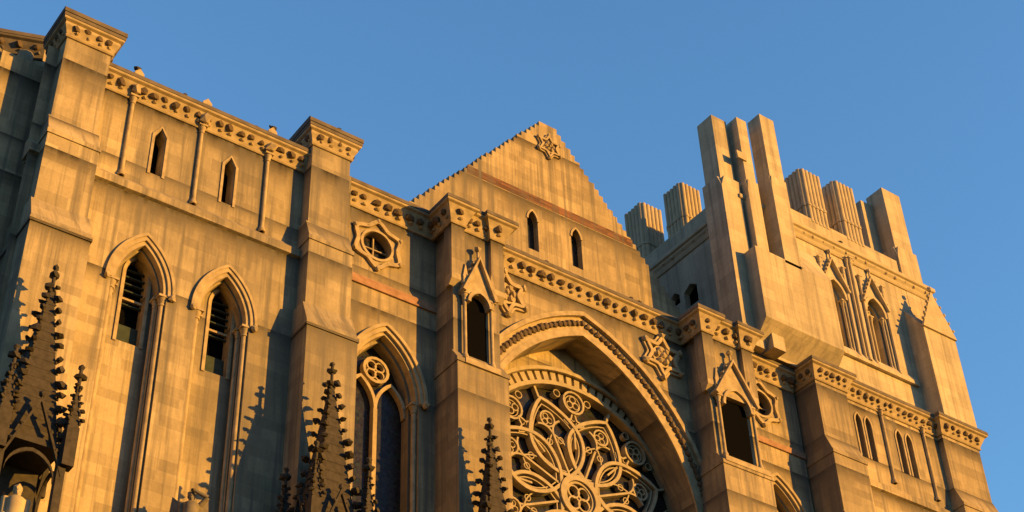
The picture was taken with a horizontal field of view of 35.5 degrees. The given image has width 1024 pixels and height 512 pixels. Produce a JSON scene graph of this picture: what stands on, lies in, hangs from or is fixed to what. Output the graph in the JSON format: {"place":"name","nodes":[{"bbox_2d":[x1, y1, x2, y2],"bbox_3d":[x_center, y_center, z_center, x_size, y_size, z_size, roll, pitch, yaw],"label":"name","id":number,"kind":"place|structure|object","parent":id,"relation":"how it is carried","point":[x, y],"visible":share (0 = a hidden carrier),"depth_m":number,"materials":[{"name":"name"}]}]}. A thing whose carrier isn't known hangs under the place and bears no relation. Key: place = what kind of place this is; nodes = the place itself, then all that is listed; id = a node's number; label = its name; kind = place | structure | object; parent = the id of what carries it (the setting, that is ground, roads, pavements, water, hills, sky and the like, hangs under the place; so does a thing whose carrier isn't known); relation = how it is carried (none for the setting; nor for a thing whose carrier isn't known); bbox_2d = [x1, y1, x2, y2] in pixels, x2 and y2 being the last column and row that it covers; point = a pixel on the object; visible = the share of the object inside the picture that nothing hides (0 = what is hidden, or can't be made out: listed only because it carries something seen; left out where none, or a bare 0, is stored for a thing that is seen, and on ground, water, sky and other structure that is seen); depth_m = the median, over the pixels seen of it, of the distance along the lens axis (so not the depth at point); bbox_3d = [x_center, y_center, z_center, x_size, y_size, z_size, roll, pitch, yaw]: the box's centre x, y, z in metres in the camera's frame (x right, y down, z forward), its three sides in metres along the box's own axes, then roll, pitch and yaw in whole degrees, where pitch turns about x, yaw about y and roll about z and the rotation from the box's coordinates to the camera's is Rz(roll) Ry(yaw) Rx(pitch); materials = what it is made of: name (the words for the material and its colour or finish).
{"place":"outdoors","nodes":[
{"label":"outdoors","id":0,"kind":"place"},
{"bbox_2d":[0,37,358,511],"bbox_3d":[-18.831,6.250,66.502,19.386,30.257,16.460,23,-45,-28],"label":"tower wall","id":1,"kind":"structure","parent":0,"point":[76,208],"depth_m":64.64,"materials":[{"name":"stone"}]},
{"bbox_2d":[116,269,228,375],"bbox_3d":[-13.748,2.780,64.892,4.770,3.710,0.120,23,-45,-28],"label":"window louvers","id":2,"kind":"object","parent":1,"relation":"attached to","point":[126,334],"visible":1,"depth_m":64.86,"materials":[{"name":"brown wood"}]},
{"bbox_2d":[118,141,227,359],"bbox_3d":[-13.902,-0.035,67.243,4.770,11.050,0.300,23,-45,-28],"label":"window openings","id":3,"kind":"object","parent":1,"relation":"attached to","point":[128,317],"visible":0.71,"depth_m":65.72,"materials":[{"name":"black"}]},
{"bbox_2d":[43,14,361,511],"bbox_3d":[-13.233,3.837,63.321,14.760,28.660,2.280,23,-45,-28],"label":"wall trim","id":4,"kind":"structure","parent":1,"relation":"on","point":[151,248],"depth_m":66.28,"materials":[{"name":"stone"}]},
{"bbox_2d":[0,0,1023,511],"label":"sky","id":5,"kind":"structure","parent":0,"point":[921,102],"materials":[{"name":"blue"}]},
{"bbox_2d":[349,121,813,511],"bbox_3d":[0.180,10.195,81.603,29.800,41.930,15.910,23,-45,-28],"label":"central facade wall","id":6,"kind":"structure","parent":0,"point":[465,401],"depth_m":79.81,"materials":[{"name":"beige stone"}]},
{"bbox_2d":[0,264,531,511],"bbox_3d":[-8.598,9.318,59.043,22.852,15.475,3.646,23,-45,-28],"label":"pinnacles","id":7,"kind":"object","parent":6,"relation":"attached to","point":[36,442],"visible":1,"depth_m":55.37,"materials":[{"name":"stone"}]},
{"bbox_2d":[0,484,30,511],"bbox_3d":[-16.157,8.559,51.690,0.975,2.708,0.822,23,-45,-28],"label":"prophet statue","id":8,"kind":"object","parent":7,"relation":"on","point":[16,502],"visible":1,"depth_m":51.88,"materials":[{"name":"stone"}]},
{"bbox_2d":[169,488,209,511],"bbox_3d":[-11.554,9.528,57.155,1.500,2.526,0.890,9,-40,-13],"label":"angel statue","id":9,"kind":"object","parent":7,"relation":"on","point":[190,505],"visible":1,"depth_m":57.63,"materials":[{"name":"stone"}]},
{"bbox_2d":[134,66,842,302],"bbox_3d":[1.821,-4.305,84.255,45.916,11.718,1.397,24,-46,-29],"label":"birds","id":10,"kind":"object","parent":6,"relation":"on","point":[138,68],"visible":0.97,"depth_m":73.21},
{"bbox_2d":[0,26,979,496],"bbox_3d":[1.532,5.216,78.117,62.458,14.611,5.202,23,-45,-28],"label":"cornice foliage bosses","id":11,"kind":"object","parent":6,"relation":"attached to","point":[518,336],"visible":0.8,"depth_m":79.86,"materials":[{"name":"beige stone"}]},
{"bbox_2d":[0,6,987,434],"bbox_3d":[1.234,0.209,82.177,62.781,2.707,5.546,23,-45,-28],"label":"cornice","id":12,"kind":"structure","parent":6,"relation":"attached to","point":[14,36],"depth_m":74.26,"materials":[{"name":"beige stone"}]},
{"bbox_2d":[467,165,632,246],"bbox_3d":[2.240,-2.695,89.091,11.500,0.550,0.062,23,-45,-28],"label":"string course","id":13,"kind":"object","parent":6,"relation":"attached to","point":[545,204],"visible":1,"depth_m":88.94,"materials":[{"name":"beige stone"}]},
{"bbox_2d":[352,217,764,511],"bbox_3d":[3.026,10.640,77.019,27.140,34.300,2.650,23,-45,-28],"label":"window glass","id":14,"kind":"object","parent":6,"relation":"attached to","point":[388,469],"depth_m":71.21,"materials":[{"name":"black glass"}]},
{"bbox_2d":[350,133,806,511],"bbox_3d":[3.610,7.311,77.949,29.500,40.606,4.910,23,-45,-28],"label":"decorative stone trim","id":15,"kind":"structure","parent":6,"relation":"attached to","point":[475,281],"depth_m":79.47,"materials":[{"name":"beige stone"}]},
{"bbox_2d":[352,272,805,459],"bbox_3d":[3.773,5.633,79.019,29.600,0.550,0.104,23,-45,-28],"label":"ledge","id":16,"kind":"object","parent":6,"relation":"attached to","point":[393,292],"visible":0.64,"depth_m":74.02,"materials":[{"name":"stone"}]},
{"bbox_2d":[505,365,673,511],"bbox_3d":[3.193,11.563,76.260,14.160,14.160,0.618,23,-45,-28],"label":"rose window tracery","id":17,"kind":"object","parent":6,"relation":"attached to","point":[575,398],"visible":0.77,"depth_m":78.37,"materials":[{"name":"beige stone"}]},
{"bbox_2d":[467,298,753,464],"bbox_3d":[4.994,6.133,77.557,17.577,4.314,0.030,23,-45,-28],"label":"niche openings","id":18,"kind":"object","parent":6,"relation":"attached to","point":[737,437],"depth_m":80.36,"materials":[{"name":"black"}]},
{"bbox_2d":[794,380,997,511],"bbox_3d":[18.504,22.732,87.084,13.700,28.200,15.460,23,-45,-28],"label":"tower wall","id":19,"kind":"structure","parent":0,"point":[844,474],"depth_m":87.94,"materials":[{"name":"stone"}]},
{"bbox_2d":[644,114,976,427],"bbox_3d":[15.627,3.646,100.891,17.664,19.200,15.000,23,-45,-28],"label":"tower","id":20,"kind":"structure","parent":19,"relation":"on","point":[742,263],"depth_m":94.69,"materials":[{"name":"stone"}]},
{"bbox_2d":[676,286,698,305],"bbox_3d":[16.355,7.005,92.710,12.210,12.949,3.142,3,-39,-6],"label":"window openings","id":21,"kind":"object","parent":20,"relation":"in","point":[694,298],"visible":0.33,"depth_m":95.84,"materials":[{"name":"black"}]},
{"bbox_2d":[624,150,956,373],"bbox_3d":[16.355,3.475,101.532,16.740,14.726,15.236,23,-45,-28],"label":"tower trim","id":22,"kind":"structure","parent":20,"relation":"on","point":[831,204],"depth_m":99.57,"materials":[{"name":"stone"}]},
{"bbox_2d":[793,358,987,501],"bbox_3d":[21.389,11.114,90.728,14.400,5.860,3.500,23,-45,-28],"label":"wall trim","id":23,"kind":"structure","parent":19,"relation":"attached to","point":[812,365],"depth_m":90.29,"materials":[{"name":"stone"}]}
]}

